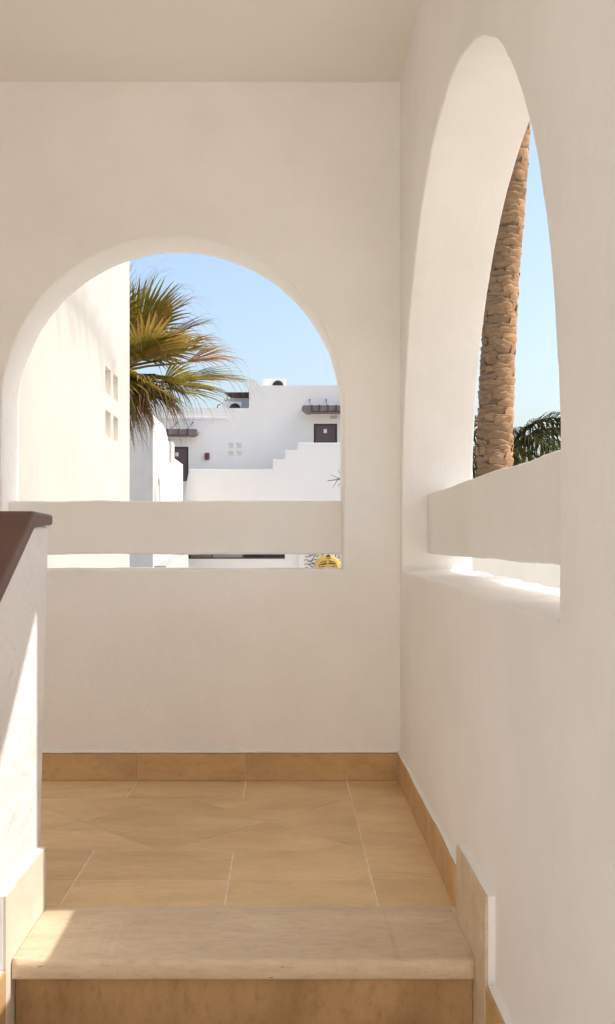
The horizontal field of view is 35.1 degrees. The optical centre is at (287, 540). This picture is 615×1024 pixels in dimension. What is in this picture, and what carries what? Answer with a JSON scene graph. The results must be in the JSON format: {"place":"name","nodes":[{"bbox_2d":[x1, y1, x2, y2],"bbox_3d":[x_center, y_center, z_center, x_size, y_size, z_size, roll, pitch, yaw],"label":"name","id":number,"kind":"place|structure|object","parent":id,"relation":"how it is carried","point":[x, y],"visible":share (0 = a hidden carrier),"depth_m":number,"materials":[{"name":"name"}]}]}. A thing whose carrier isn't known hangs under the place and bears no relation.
{"place":"outdoors","nodes":[
{"label":"outdoors","id":0,"kind":"place"},
{"bbox_2d":[130,415,187,567],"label":"side house","id":1,"kind":"structure","parent":0,"point":[155,475],"depth_m":26.60,"materials":[{"name":"paint"}]},
{"bbox_2d":[0,0,419,81],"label":"ceiling","id":2,"kind":"structure","parent":0,"point":[204,40],"depth_m":3.31,"materials":[{"name":"paint"}]},
{"bbox_2d":[140,379,339,567],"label":"apartment building","id":3,"kind":"structure","parent":0,"point":[276,443],"depth_m":36.11,"materials":[{"name":"paint"}]},
{"bbox_2d":[174,447,187,480],"bbox_3d":[-4.019,-2.845,36.175,0.678,1.286,0.069,0,0,0],"label":"door","id":4,"kind":"structure","parent":3,"relation":"in","point":[180,453],"depth_m":36.16,"materials":[{"name":"paint"}]},
{"bbox_2d":[190,554,211,558],"bbox_3d":[-3.229,-0.151,36.184,0.821,1.638,0.049,0,0,0],"label":"window","id":5,"kind":"structure","parent":3,"relation":"in","point":[201,556],"depth_m":36.18,"materials":[{"name":"glass"}]},
{"bbox_2d":[212,554,241,558],"bbox_3d":[-2.251,-0.151,36.184,1.144,1.638,0.049,0,0,0],"label":"window","id":6,"kind":"structure","parent":3,"relation":"in","point":[214,556],"depth_m":36.18,"materials":[{"name":"glass"}]},
{"bbox_2d":[220,402,241,407],"bbox_3d":[-2.146,-4.960,37.020,0.802,0.612,0.379,0,0,0],"label":"air conditioner","id":7,"kind":"object","parent":3,"relation":"on","point":[235,404],"visible":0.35,"depth_m":36.86,"materials":[{"name":"metal"}]},
{"bbox_2d":[224,392,248,407],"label":"roof shed","id":8,"kind":"structure","parent":3,"relation":"on","point":[243,398],"depth_m":37.32,"materials":[{"name":"white paint"}]},
{"bbox_2d":[242,554,284,558],"bbox_3d":[-0.896,-0.151,36.184,1.575,1.638,0.049,0,0,0],"label":"window","id":9,"kind":"structure","parent":3,"relation":"in","point":[244,556],"depth_m":36.18,"materials":[{"name":"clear glass"}]},
{"bbox_2d":[263,379,285,384],"bbox_3d":[-0.503,-5.825,37.020,0.849,0.612,0.379,0,0,0],"label":"air conditioner","id":10,"kind":"object","parent":3,"relation":"on","point":[274,381],"visible":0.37,"depth_m":36.86,"materials":[{"name":"metal"}]},
{"bbox_2d":[305,554,340,567],"bbox_3d":[1.327,1.035,35.913,1.426,1.164,0.165,0,0,0],"label":"sun ornament","id":11,"kind":"object","parent":3,"relation":"attached to","point":[327,561],"visible":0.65,"depth_m":35.89,"materials":[{"name":"yellow metal"}]},
{"bbox_2d":[314,424,336,442],"bbox_3d":[1.406,-3.812,36.175,0.872,1.063,0.069,0,0,0],"label":"door","id":12,"kind":"structure","parent":3,"relation":"in","point":[323,433],"depth_m":36.16,"materials":[{"name":"paint"}]},
{"bbox_2d":[40,780,454,908],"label":"floor","id":13,"kind":"structure","parent":0,"point":[221,843],"depth_m":2.84,"materials":[{"name":"tile"}]},
{"bbox_2d":[130,123,560,478],"label":"sky","id":14,"kind":"structure","parent":0,"point":[272,334],"materials":[{"name":"blue"}]},
{"label":"ground","id":15,"kind":"structure","parent":0,"visible":0},
{"bbox_2d":[0,511,51,1023],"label":"stair parapet","id":16,"kind":"structure","parent":15,"relation":"on","point":[23,558],"depth_m":2.19,"materials":[{"name":"paint"}]},
{"bbox_2d":[18,261,129,567],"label":"neighbour house","id":17,"kind":"structure","parent":15,"relation":"on","point":[74,419],"depth_m":5.19,"materials":[{"name":"paint"}]},
{"bbox_2d":[130,260,253,454],"bbox_3d":[-1.836,-0.083,10.738,2.865,6.366,2.498,0,0,27],"label":"fan palm","id":18,"kind":"object","parent":15,"relation":"on","point":[151,341],"visible":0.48,"depth_m":10.52,"materials":[{"name":"green plant"}]},
{"bbox_2d":[0,82,399,780],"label":"arched wall","id":19,"kind":"structure","parent":15,"relation":"on","point":[274,674],"depth_m":3.61,"materials":[{"name":"paint"}]},
{"bbox_2d":[12,906,474,1023],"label":"staircase","id":20,"kind":"structure","parent":15,"relation":"on","point":[243,964],"depth_m":2.08,"materials":[{"name":"tile"}]},
{"bbox_2d":[397,0,614,1023],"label":"arched wall","id":21,"kind":"structure","parent":15,"relation":"on","point":[506,767],"depth_m":1.93,"materials":[{"name":"paint"}]},
{"bbox_2d":[472,411,560,478],"bbox_3d":[4.170,0.396,17.667,3.197,5.410,2.823,0,0,0],"label":"young palm","id":22,"kind":"object","parent":15,"relation":"on","point":[538,433],"visible":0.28,"depth_m":17.32,"materials":[{"name":"green plant"}]},
{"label":"pavement","id":23,"kind":"structure","parent":0,"visible":0},
{"bbox_2d":[475,121,530,477],"bbox_3d":[2.829,-3.827,12.160,5.067,13.915,5.177,0,0,0],"label":"date palm","id":24,"kind":"object","parent":23,"relation":"on","point":[494,447],"visible":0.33,"depth_m":12.02,"materials":[{"name":"brown plant"}]},
{"bbox_2d":[472,558,559,588],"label":"garden wall","id":25,"kind":"structure","parent":23,"relation":"on","point":[546,575],"depth_m":6.01,"materials":[{"name":"white paint"}]}
]}

